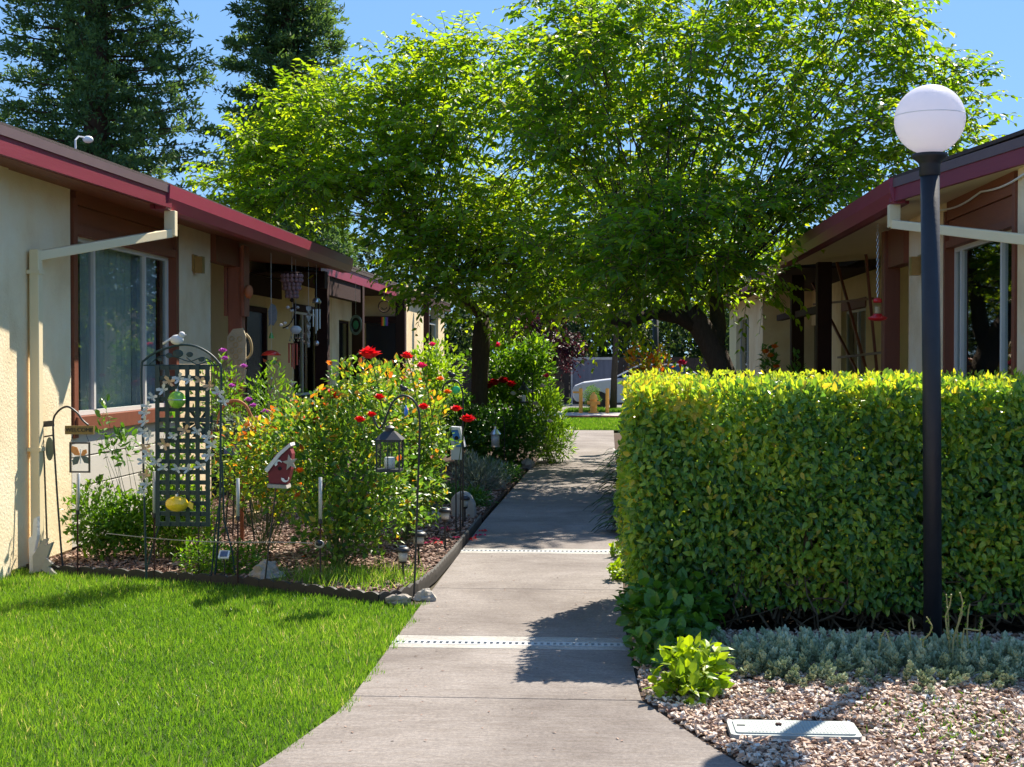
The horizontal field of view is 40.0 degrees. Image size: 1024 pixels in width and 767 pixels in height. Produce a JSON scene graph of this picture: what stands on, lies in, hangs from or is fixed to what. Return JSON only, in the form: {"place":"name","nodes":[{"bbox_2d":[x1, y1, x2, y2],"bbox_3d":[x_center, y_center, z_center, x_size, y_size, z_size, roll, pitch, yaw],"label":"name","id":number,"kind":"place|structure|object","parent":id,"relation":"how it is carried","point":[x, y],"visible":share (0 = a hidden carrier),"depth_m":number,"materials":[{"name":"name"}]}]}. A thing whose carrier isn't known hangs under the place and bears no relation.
{"place":"outdoors","nodes":[
{"label":"outdoors","id":0,"kind":"place"},
{"bbox_2d":[0,567,429,766],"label":"lawn","id":1,"kind":"structure","parent":0,"point":[190,756],"depth_m":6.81,"materials":[{"name":"plant"}]},
{"bbox_2d":[29,516,55,574],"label":"plastic shards","id":2,"kind":"object","parent":1,"relation":"on","point":[39,560],"visible":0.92,"depth_m":10.61,"materials":[{"name":"white paint"}]},
{"bbox_2d":[76,473,79,574],"bbox_3d":[-3.259,1.074,10.563,0.036,0.800,0.030,0,1,4],"label":"tube stake","id":3,"kind":"object","parent":1,"relation":"on","point":[78,496],"visible":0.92,"depth_m":10.55,"materials":[{"name":"black metal"}]},
{"bbox_2d":[152,471,154,578],"bbox_3d":[-2.637,1.063,10.370,0.029,0.829,0.030,0,1,4],"label":"tube stake","id":4,"kind":"object","parent":1,"relation":"on","point":[153,494],"visible":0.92,"depth_m":10.36,"materials":[{"name":"black metal"}]},
{"bbox_2d":[236,478,239,587],"bbox_3d":[-1.964,1.080,10.074,0.028,0.803,0.030,0,1,4],"label":"tube stake","id":5,"kind":"object","parent":1,"relation":"on","point":[237,499],"visible":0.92,"depth_m":10.07,"materials":[{"name":"white metal"}]},
{"bbox_2d":[106,533,312,543],"bbox_3d":[-2.207,1.131,10.171,1.708,0.034,0.037,0,1,20],"label":"light string","id":6,"kind":"object","parent":5,"relation":"attached to","point":[212,541],"visible":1,"depth_m":10.14,"materials":[{"name":"plastic"}]},
{"bbox_2d":[385,594,411,605],"bbox_3d":[-0.753,1.435,9.348,0.178,0.082,0.125,0,1,4],"label":"rock","id":7,"kind":"object","parent":1,"relation":"on","point":[401,598],"visible":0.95,"depth_m":9.30,"materials":[{"name":"stone"}]},
{"bbox_2d":[20,432,554,592],"bbox_3d":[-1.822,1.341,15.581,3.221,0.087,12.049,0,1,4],"label":"mulch","id":8,"kind":"object","parent":0,"point":[168,565],"visible":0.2,"depth_m":11.70,"materials":[{"name":"brown wood"}]},
{"bbox_2d":[43,421,54,544],"bbox_3d":[-3.627,0.884,11.036,0.127,1.189,0.014,0,1,4],"label":"plaque holder","id":9,"kind":"object","parent":8,"relation":"on","point":[49,448],"visible":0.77,"depth_m":11.03,"materials":[{"name":"black metal"}]},
{"bbox_2d":[52,406,88,565],"bbox_3d":[-3.362,0.825,10.716,0.289,1.314,0.016,0,1,4],"label":"shepherd hook","id":10,"kind":"object","parent":8,"relation":"on","point":[82,420],"visible":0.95,"depth_m":10.72,"materials":[{"name":"black metal"}]},
{"bbox_2d":[65,426,93,433],"bbox_3d":[-3.291,0.354,10.702,0.224,0.066,0.020,0,1,4],"label":"welcome plate","id":11,"kind":"object","parent":10,"relation":"hanging from","point":[79,429],"visible":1,"depth_m":10.70,"materials":[{"name":"brown wood"}]},
{"bbox_2d":[69,435,90,472],"bbox_3d":[-3.289,0.532,10.707,0.163,0.295,0.012,0,1,4],"label":"butterfly ornament","id":12,"kind":"object","parent":10,"relation":"hanging from","point":[75,451],"visible":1,"depth_m":10.70,"materials":[{"name":"black metal"}]},
{"bbox_2d":[56,474,171,561],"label":"bush","id":13,"kind":"object","parent":8,"relation":"on","point":[116,518],"visible":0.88,"depth_m":11.18,"materials":[{"name":"green plant"}]},
{"bbox_2d":[93,394,203,556],"bbox_3d":[-2.903,0.751,11.373,0.946,1.345,0.416,0,1,4],"label":"climbing shoot","id":14,"kind":"object","parent":8,"relation":"on","point":[120,436],"visible":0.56,"depth_m":11.34,"materials":[{"name":"green plant"}]},
{"bbox_2d":[125,437,224,558],"bbox_3d":[-2.705,0.933,11.319,0.825,1.028,0.600,0,1,4],"label":"bush","id":15,"kind":"object","parent":8,"relation":"on","point":[180,531],"visible":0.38,"depth_m":11.25,"materials":[{"name":"green plant"}]},
{"bbox_2d":[140,344,235,581],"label":"trellis arch","id":16,"kind":"structure","parent":8,"relation":"on","point":[187,440],"depth_m":10.31,"materials":[{"name":"black metal"}]},
{"bbox_2d":[168,385,185,407],"bbox_3d":[-2.441,0.092,10.241,0.135,0.180,0.134,0,1,4],"label":"glass ball","id":17,"kind":"object","parent":16,"relation":"hanging from","point":[176,398],"visible":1,"depth_m":10.20,"materials":[{"name":"green glass"}]},
{"bbox_2d":[165,488,193,511],"bbox_3d":[-2.425,0.852,10.254,0.204,0.168,0.118,0,1,4],"label":"fish ornament","id":18,"kind":"object","parent":16,"relation":"hanging from","point":[176,503],"visible":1,"depth_m":10.22,"materials":[{"name":"yellow glass"}]},
{"bbox_2d":[137,372,228,496],"bbox_3d":[-2.398,0.371,10.260,0.690,0.910,0.040,0,1,4],"label":"butterfly garland","id":19,"kind":"object","parent":16,"relation":"attached to","point":[146,452],"visible":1,"depth_m":10.26,"materials":[{"name":"white metal"}]},
{"bbox_2d":[26,563,378,603],"bbox_3d":[-2.275,1.431,10.182,3.174,0.097,0.198,0,1,26],"label":"bed edging","id":20,"kind":"object","parent":8,"relation":"on","point":[317,589],"visible":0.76,"depth_m":10.13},
{"bbox_2d":[171,534,269,575],"bbox_3d":[-2.177,1.300,10.533,0.768,0.334,0.472,0,1,4],"label":"weed patch","id":21,"kind":"object","parent":8,"relation":"on","point":[208,548],"visible":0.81,"depth_m":10.48,"materials":[{"name":"green plant"}]},
{"bbox_2d":[224,437,243,541],"bbox_3d":[-2.455,0.935,12.418,0.170,0.940,0.046,0,1,4],"label":"stake","id":22,"kind":"object","parent":8,"relation":"on","point":[228,450],"visible":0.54,"depth_m":12.41,"materials":[{"name":"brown wood"}]},
{"bbox_2d":[210,399,262,541],"bbox_3d":[-2.442,0.785,12.507,0.483,1.299,0.484,0,1,4],"label":"wire plant stand","id":23,"kind":"object","parent":8,"relation":"on","point":[229,402],"visible":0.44,"depth_m":12.41,"materials":[{"name":"black metal"}]},
{"bbox_2d":[211,412,267,468],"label":"basket plant","id":24,"kind":"object","parent":23,"relation":"in","point":[229,426],"visible":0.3,"depth_m":12.44,"materials":[{"name":"green plant"}]},
{"bbox_2d":[190,348,302,525],"bbox_3d":[-2.599,0.520,13.637,1.130,1.734,0.932,0,1,4],"label":"flowering shrub","id":25,"kind":"object","parent":8,"relation":"on","point":[230,384],"visible":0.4,"depth_m":13.63,"materials":[{"name":"green plant"}]},
{"bbox_2d":[248,559,285,580],"bbox_3d":[-1.786,1.375,10.231,0.243,0.192,0.228,1,1,39],"label":"rock","id":26,"kind":"object","parent":8,"relation":"on","point":[257,572],"visible":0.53,"depth_m":10.19,"materials":[{"name":"stone"}]},
{"bbox_2d":[194,389,340,552],"bbox_3d":[-1.892,0.722,11.675,1.577,1.394,1.048,0,1,24],"label":"rose bush","id":27,"kind":"object","parent":8,"relation":"on","point":[255,424],"visible":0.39,"depth_m":11.63,"materials":[{"name":"green plant"}]},
{"bbox_2d":[264,442,296,578],"bbox_3d":[-1.644,0.956,10.000,0.264,1.076,0.140,0,1,4],"label":"birdhouse","id":28,"kind":"object","parent":8,"relation":"on","point":[279,468],"visible":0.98,"depth_m":9.94,"materials":[{"name":"red wood"}]},
{"bbox_2d":[232,555,428,591],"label":"grass","id":29,"kind":"structure","parent":8,"relation":"on","point":[350,574],"depth_m":10.10,"materials":[{"name":"green plant"}]},
{"bbox_2d":[245,346,440,569],"bbox_3d":[-1.309,0.572,10.846,1.571,1.720,1.340,0,1,4],"label":"rose bush","id":30,"kind":"object","parent":8,"relation":"on","point":[368,431],"visible":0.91,"depth_m":10.72,"materials":[{"name":"green plant"}]},
{"bbox_2d":[396,545,409,582],"bbox_3d":[-0.783,1.329,10.098,0.102,0.325,0.102,0,1,4],"label":"solar light","id":31,"kind":"object","parent":8,"relation":"on","point":[402,550],"visible":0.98,"depth_m":10.07,"materials":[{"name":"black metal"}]},
{"bbox_2d":[348,342,474,541],"bbox_3d":[-0.902,0.520,12.410,1.045,1.775,1.198,-1,1,-38],"label":"rose bush","id":32,"kind":"object","parent":8,"relation":"on","point":[428,461],"visible":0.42,"depth_m":12.31,"materials":[{"name":"green plant"}]},
{"bbox_2d":[410,530,426,564],"bbox_3d":[-0.730,1.314,10.996,0.133,0.327,0.133,0,1,4],"label":"solar light","id":33,"kind":"object","parent":8,"relation":"on","point":[421,534],"visible":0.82,"depth_m":10.96,"materials":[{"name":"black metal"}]},
{"bbox_2d":[379,515,481,603],"bbox_3d":[-0.514,1.406,11.756,0.199,0.099,4.773,0,1,7],"label":"bed edging","id":34,"kind":"object","parent":8,"relation":"on","point":[432,576],"visible":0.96,"depth_m":10.68,"materials":[{"name":"grey concrete"}]},
{"bbox_2d":[403,333,469,452],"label":"bush","id":35,"kind":"object","parent":8,"relation":"on","point":[433,362],"visible":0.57,"depth_m":24.64,"materials":[{"name":"green plant"}]},
{"bbox_2d":[180,9,717,460],"bbox_3d":[-1.143,-2.254,22.177,8.727,7.133,5.385,0,1,23],"label":"tree","id":36,"kind":"object","parent":8,"relation":"on","point":[383,180],"visible":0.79,"depth_m":21.07,"materials":[{"name":"green plant"}]},
{"bbox_2d":[441,371,463,526],"bbox_3d":[-0.538,0.593,12.777,0.207,1.414,0.037,0,1,4],"label":"shepherd hook","id":37,"kind":"object","parent":8,"relation":"on","point":[451,375],"visible":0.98,"depth_m":12.76,"materials":[{"name":"black metal"}]},
{"bbox_2d":[449,426,465,533],"bbox_3d":[-0.500,0.916,12.979,0.145,1.040,0.140,0,1,4],"label":"birdhouse","id":38,"kind":"object","parent":8,"relation":"on","point":[456,435],"visible":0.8,"depth_m":12.93,"materials":[{"name":"white metal"}]},
{"bbox_2d":[428,480,498,507],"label":"ground plant","id":39,"kind":"object","parent":8,"relation":"on","point":[474,493],"visible":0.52,"depth_m":15.50,"materials":[{"name":"green plant"}]},
{"bbox_2d":[451,491,476,517],"bbox_3d":[-0.496,1.251,14.468,0.256,0.283,0.160,0,1,4],"label":"arched stone","id":40,"kind":"object","parent":8,"relation":"on","point":[471,510],"visible":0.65,"depth_m":14.39,"materials":[{"name":"grey stone"}]},
{"bbox_2d":[444,448,513,489],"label":"lavender","id":41,"kind":"object","parent":8,"relation":"on","point":[472,478],"visible":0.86,"depth_m":17.44,"materials":[{"name":"green plant"}]},
{"bbox_2d":[437,391,548,465],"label":"shrub","id":42,"kind":"object","parent":8,"relation":"on","point":[515,431],"visible":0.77,"depth_m":21.18,"materials":[{"name":"green plant"}]},
{"bbox_2d":[490,416,504,467],"bbox_3d":[-0.210,0.893,19.876,0.214,0.869,0.162,0,1,4],"label":"lantern","id":43,"kind":"object","parent":8,"relation":"on","point":[495,433],"visible":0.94,"depth_m":19.84,"materials":[{"name":"silver metal"}]},
{"bbox_2d":[469,454,525,482],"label":"ground plant","id":44,"kind":"object","parent":8,"relation":"on","point":[516,474],"visible":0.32,"depth_m":18.85,"materials":[{"name":"green plant"}]},
{"bbox_2d":[459,329,558,457],"bbox_3d":[-0.069,0.169,23.096,1.671,2.140,1.499,0,1,4],"label":"rose shrub","id":45,"kind":"object","parent":8,"relation":"on","point":[499,381],"visible":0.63,"depth_m":22.98,"materials":[{"name":"green plant"}]},
{"bbox_2d":[211,366,623,604],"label":"ground","id":46,"kind":"structure","parent":0,"point":[214,492],"depth_m":17.81,"materials":[{"name":"soil"}]},
{"bbox_2d":[0,121,352,579],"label":"house","id":47,"kind":"structure","parent":46,"relation":"on","point":[113,275],"depth_m":12.65,"materials":[{"name":"paint"}]},
{"bbox_2d":[76,237,172,429],"bbox_3d":[-3.899,-0.510,13.332,0.655,1.800,3.012,0,1,4],"label":"window","id":48,"kind":"structure","parent":47,"relation":"in","point":[119,287],"depth_m":13.43,"materials":[{"name":"glass"}]},
{"bbox_2d":[224,328,252,382],"bbox_3d":[-3.276,-0.330,16.828,0.340,0.668,0.091,0,1,4],"label":"lace hanging","id":49,"kind":"object","parent":47,"relation":"hanging from","point":[236,345],"visible":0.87,"depth_m":16.80,"materials":[{"name":"beige fabric"}]},
{"bbox_2d":[247,311,262,455],"bbox_3d":[-4.147,0.053,22.070,0.200,2.360,1.199,0,1,4],"label":"door","id":50,"kind":"structure","parent":47,"relation":"in","point":[255,319],"depth_m":22.15,"materials":[{"name":"wood"}]},
{"bbox_2d":[279,272,302,328],"bbox_3d":[-2.862,-1.170,18.093,0.302,0.949,0.984,0,1,4],"label":"wind chime","id":51,"kind":"object","parent":47,"relation":"hanging from","point":[292,291],"visible":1,"depth_m":18.16,"materials":[{"name":"purple"}]},
{"bbox_2d":[288,343,297,384],"bbox_3d":[-2.849,-0.575,18.299,0.126,1.225,0.053,0,1,4],"label":"wind chime","id":52,"kind":"object","parent":47,"relation":"hanging from","point":[293,355],"visible":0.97,"depth_m":18.29,"materials":[{"name":"metal"}]},
{"bbox_2d":[293,311,314,403],"bbox_3d":[-4.041,-0.544,26.029,0.655,1.770,2.853,0,1,4],"label":"window","id":53,"kind":"structure","parent":47,"relation":"in","point":[303,372],"depth_m":27.41,"materials":[{"name":"glass"}]},
{"bbox_2d":[312,265,320,345],"bbox_3d":[-2.748,-1.099,19.766,0.131,1.143,0.129,0,1,4],"label":"wind chime","id":54,"kind":"object","parent":47,"relation":"hanging from","point":[316,300],"visible":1,"depth_m":19.76,"materials":[{"name":"silver metal"}]},
{"bbox_2d":[350,315,361,334],"bbox_3d":[-2.676,-1.284,24.089,0.216,0.910,0.014,0,1,4],"label":"oval spinner","id":55,"kind":"object","parent":47,"relation":"hanging from","point":[355,324],"visible":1,"depth_m":24.09,"materials":[{"name":"green metal"}]},
{"bbox_2d":[250,266,450,462],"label":"house","id":56,"kind":"structure","parent":46,"relation":"on","point":[356,294],"depth_m":29.16,"materials":[{"name":"beige paint"}]},
{"bbox_2d":[339,321,348,398],"bbox_3d":[-3.797,-0.536,29.636,0.655,1.800,1.728,0,1,4],"label":"window","id":57,"kind":"structure","parent":56,"relation":"in","point":[340,322],"depth_m":30.45,"materials":[{"name":"black glass"}]},
{"bbox_2d":[366,323,395,388],"bbox_3d":[-2.881,-0.141,31.228,0.724,2.400,0.060,0,1,4],"label":"door","id":58,"kind":"structure","parent":56,"relation":"in","point":[383,338],"depth_m":31.21,"materials":[{"name":"black wood"}]},
{"bbox_2d":[318,207,409,281],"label":"tree","id":59,"kind":"object","parent":46,"relation":"on","point":[361,261],"visible":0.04,"depth_m":60.38,"materials":[{"name":"green plant"}]},
{"bbox_2d":[373,384,420,602],"bbox_3d":[-0.782,0.753,9.538,0.331,1.495,0.030,0,1,4],"label":"shepherd hook","id":60,"kind":"object","parent":46,"relation":"on","point":[403,388],"visible":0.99,"depth_m":9.52,"materials":[{"name":"black metal"}]},
{"bbox_2d":[374,422,404,471],"bbox_3d":[-0.830,0.428,9.536,0.190,0.336,0.190,0,1,4],"label":"lantern","id":61,"kind":"object","parent":60,"relation":"hanging from","point":[389,434],"visible":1,"depth_m":9.48,"materials":[{"name":"black metal"}]},
{"bbox_2d":[376,210,555,356],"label":"tree","id":62,"kind":"object","parent":46,"relation":"on","point":[471,289],"visible":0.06,"depth_m":59.59,"materials":[{"name":"green plant"}]},
{"bbox_2d":[510,378,580,463],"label":"shrub","id":63,"kind":"object","parent":46,"relation":"on","point":[552,406],"visible":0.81,"depth_m":22.35,"materials":[{"name":"green plant"}]},
{"bbox_2d":[505,293,591,409],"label":"tree","id":64,"kind":"object","parent":46,"relation":"on","point":[562,348],"visible":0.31,"depth_m":43.78,"materials":[{"name":"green plant"}]},
{"bbox_2d":[399,281,728,370],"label":"trees","id":65,"kind":"object","parent":46,"relation":"on","point":[663,330],"visible":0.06,"depth_m":54.29,"materials":[{"name":"green plant"}]},
{"bbox_2d":[513,258,671,356],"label":"tree","id":66,"kind":"object","parent":46,"relation":"on","point":[602,336],"visible":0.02,"depth_m":57.54,"materials":[{"name":"green plant"}]},
{"bbox_2d":[596,271,728,371],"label":"tree","id":67,"kind":"object","parent":46,"relation":"on","point":[674,336],"visible":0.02,"depth_m":59.70,"materials":[{"name":"green plant"}]},
{"bbox_2d":[663,225,803,366],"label":"tree","id":68,"kind":"object","parent":46,"relation":"on","point":[774,248],"visible":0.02,"depth_m":59.58,"materials":[{"name":"green plant"}]},
{"bbox_2d":[775,129,1023,438],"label":"house","id":69,"kind":"structure","parent":46,"relation":"on","point":[982,251],"depth_m":12.77,"materials":[{"name":"paint"}]},
{"bbox_2d":[811,254,880,376],"bbox_3d":[4.962,-1.043,21.503,0.299,1.947,8.224,0,1,5],"label":"trellis","id":70,"kind":"object","parent":69,"relation":"attached to","point":[862,354],"visible":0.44,"depth_m":19.38,"materials":[{"name":"wood"}]},
{"bbox_2d":[846,307,865,375],"bbox_3d":[5.905,-0.085,22.892,0.554,2.490,2.476,0,1,4],"label":"window","id":71,"kind":"structure","parent":69,"relation":"in","point":[859,315],"depth_m":23.96,"materials":[{"name":"glass"}]},
{"bbox_2d":[867,223,887,320],"bbox_3d":[3.730,-1.159,14.343,0.200,1.044,0.198,0,1,4],"label":"hummingbird feeder","id":72,"kind":"object","parent":69,"relation":"hanging from","point":[877,316],"visible":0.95,"depth_m":14.32,"materials":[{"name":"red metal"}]},
{"bbox_2d":[954,230,1011,378],"bbox_3d":[4.189,-0.343,11.619,0.554,1.960,2.384,0,1,4],"label":"window","id":73,"kind":"structure","parent":69,"relation":"in","point":[982,268],"depth_m":12.75,"materials":[{"name":"glass"}]},
{"bbox_2d":[259,430,744,766],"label":"path","id":74,"kind":"structure","parent":0,"point":[451,721],"depth_m":7.19,"materials":[{"name":"concrete"}]},
{"bbox_2d":[413,588,436,602],"bbox_3d":[-0.583,1.423,9.427,0.162,0.106,0.140,0,1,4],"label":"rock","id":75,"kind":"object","parent":74,"relation":"on","point":[423,595],"visible":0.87,"depth_m":9.38,"materials":[{"name":"stone"}]},
{"bbox_2d":[389,548,629,650],"bbox_3d":[0.118,1.494,9.929,1.354,0.100,4.194,0,1,4],"label":"drain surround","id":76,"kind":"object","parent":74,"relation":"in","point":[511,638],"visible":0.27,"depth_m":8.09,"materials":[{"name":"concrete"}]},
{"bbox_2d":[392,640,624,646],"bbox_3d":[-0.010,1.519,7.985,1.351,0.091,0.095,0,1,4],"label":"drain grate","id":77,"kind":"object","parent":76,"relation":"in","point":[510,643],"visible":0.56,"depth_m":7.99,"materials":[{"name":"metal"}]},
{"bbox_2d":[461,549,619,551],"bbox_3d":[0.245,1.458,11.866,1.357,0.091,0.095,0,1,4],"label":"drain grate","id":78,"kind":"object","parent":76,"relation":"in","point":[535,550],"visible":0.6,"depth_m":11.89,"materials":[{"name":"metal"}]},
{"bbox_2d":[605,557,625,582],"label":"weed","id":79,"kind":"object","parent":74,"relation":"on","point":[615,572],"visible":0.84,"depth_m":10.26,"materials":[{"name":"green plant"}]},
{"bbox_2d":[0,0,1023,365],"label":"sky","id":80,"kind":"structure","parent":0,"point":[996,26],"materials":[{"name":"blue"}]},
{"bbox_2d":[489,404,621,410],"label":"car park","id":81,"kind":"structure","parent":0,"point":[577,405],"depth_m":48.95,"materials":[{"name":"grey asphalt"}]},
{"bbox_2d":[204,0,368,265],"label":"conifer tree","id":82,"kind":"object","parent":81,"relation":"on","point":[283,32],"visible":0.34,"depth_m":49.70,"materials":[{"name":"green plant"}]},
{"bbox_2d":[571,357,611,404],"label":"screen panel","id":83,"kind":"object","parent":81,"relation":"on","point":[602,369],"visible":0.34,"depth_m":50.40,"materials":[{"name":"grey"}]},
{"bbox_2d":[572,364,701,406],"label":"parked car","id":84,"kind":"object","parent":81,"relation":"on","point":[602,384],"visible":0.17,"depth_m":45.07,"materials":[{"name":"paint"}]},
{"bbox_2d":[444,355,708,403],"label":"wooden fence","id":85,"kind":"object","parent":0,"point":[566,384],"visible":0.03,"depth_m":51.99,"materials":[{"name":"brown wood"}]},
{"bbox_2d":[535,416,623,429],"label":"grass","id":86,"kind":"structure","parent":0,"point":[596,423],"depth_m":35.09,"materials":[{"name":"green plant"}]},
{"bbox_2d":[614,434,1023,766],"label":"gravel bed","id":87,"kind":"object","parent":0,"point":[755,621],"visible":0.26,"depth_m":8.46,"materials":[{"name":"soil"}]},
{"bbox_2d":[622,342,674,376],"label":"rose shrub","id":88,"kind":"object","parent":87,"relation":"on","point":[630,360],"visible":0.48,"depth_m":20.84,"materials":[{"name":"orange plant"}]},
{"bbox_2d":[613,567,728,671],"bbox_3d":[0.892,1.295,7.966,0.665,0.494,1.814,0,1,4],"label":"ivy","id":89,"kind":"object","parent":87,"relation":"on","point":[658,619],"visible":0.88,"depth_m":7.78,"materials":[{"name":"green plant"}]},
{"bbox_2d":[666,356,710,375],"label":"rose shrub","id":90,"kind":"object","parent":87,"relation":"on","point":[680,362],"visible":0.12,"depth_m":18.78,"materials":[{"name":"green plant"}]},
{"bbox_2d":[642,632,737,708],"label":"leafy plant","id":91,"kind":"object","parent":87,"relation":"on","point":[699,668],"visible":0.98,"depth_m":6.65,"materials":[{"name":"green plant"}]},
{"bbox_2d":[468,0,1021,377],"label":"tree","id":92,"kind":"object","parent":87,"relation":"on","point":[593,43],"visible":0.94,"depth_m":17.58,"materials":[{"name":"green plant"}]},
{"bbox_2d":[756,342,807,377],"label":"rose shrub","id":93,"kind":"object","parent":87,"relation":"on","point":[772,355],"visible":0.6,"depth_m":17.75,"materials":[{"name":"green plant"}]},
{"bbox_2d":[727,719,861,742],"bbox_3d":[1.211,1.491,6.056,0.550,0.048,0.250,0,1,4],"label":"utility box","id":94,"kind":"object","parent":87,"relation":"on","point":[795,729],"visible":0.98,"depth_m":6.01,"materials":[{"name":"plastic"}]},
{"bbox_2d":[612,366,1023,634],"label":"hedge","id":95,"kind":"object","parent":87,"relation":"on","point":[782,493],"visible":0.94,"depth_m":8.06,"materials":[{"name":"green plant"}]},
{"bbox_2d":[635,624,1023,695],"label":"sedum","id":96,"kind":"object","parent":87,"relation":"on","point":[777,654],"visible":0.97,"depth_m":7.15,"materials":[{"name":"green plant"}]},
{"bbox_2d":[790,681,1023,766],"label":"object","id":97,"kind":"object","parent":87,"relation":"on","point":[998,736],"visible":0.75,"depth_m":6.09,"materials":[{"name":"beige gravel"}]},
{"bbox_2d":[875,592,983,680],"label":"dry flower stalks","id":98,"kind":"object","parent":87,"relation":"on","point":[946,616],"visible":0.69,"depth_m":7.18,"materials":[{"name":"brown plant"}]},
{"bbox_2d":[894,84,965,640],"bbox_3d":[2.299,-0.057,7.762,0.381,3.171,0.381,0,1,4],"label":"lamp post","id":99,"kind":"object","parent":87,"relation":"on","point":[929,122],"visible":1,"depth_m":7.71,"materials":[{"name":"metal"}]},
{"bbox_2d":[632,628,1023,766],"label":"gravel","id":100,"kind":"structure","parent":0,"point":[800,751],"depth_m":6.26,"materials":[{"name":"beige gravel"}]},
{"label":"far lawn","id":101,"kind":"structure","parent":0,"visible":0},
{"bbox_2d":[571,233,670,407],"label":"tree","id":102,"kind":"object","parent":101,"relation":"on","point":[613,396],"visible":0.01,"depth_m":43.40,"materials":[{"name":"green plant"}]},
{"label":"driveway","id":103,"kind":"structure","parent":0,"visible":0},
{"bbox_2d":[0,0,232,199],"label":"conifer tree","id":104,"kind":"object","parent":103,"relation":"on","point":[100,78],"visible":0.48,"depth_m":43.95,"materials":[{"name":"green plant"}]},
{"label":"grass strip","id":105,"kind":"structure","parent":0,"visible":0},
{"bbox_2d":[708,260,879,379],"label":"house","id":106,"kind":"structure","parent":105,"relation":"on","point":[774,331],"depth_m":27.67,"materials":[{"name":"paint"}]},
{"bbox_2d":[740,316,748,377],"bbox_3d":[5.303,-0.499,31.756,0.054,2.000,2.769,0,1,4],"label":"window","id":107,"kind":"structure","parent":106,"relation":"in","point":[744,356],"depth_m":32.27,"materials":[{"name":"glass"}]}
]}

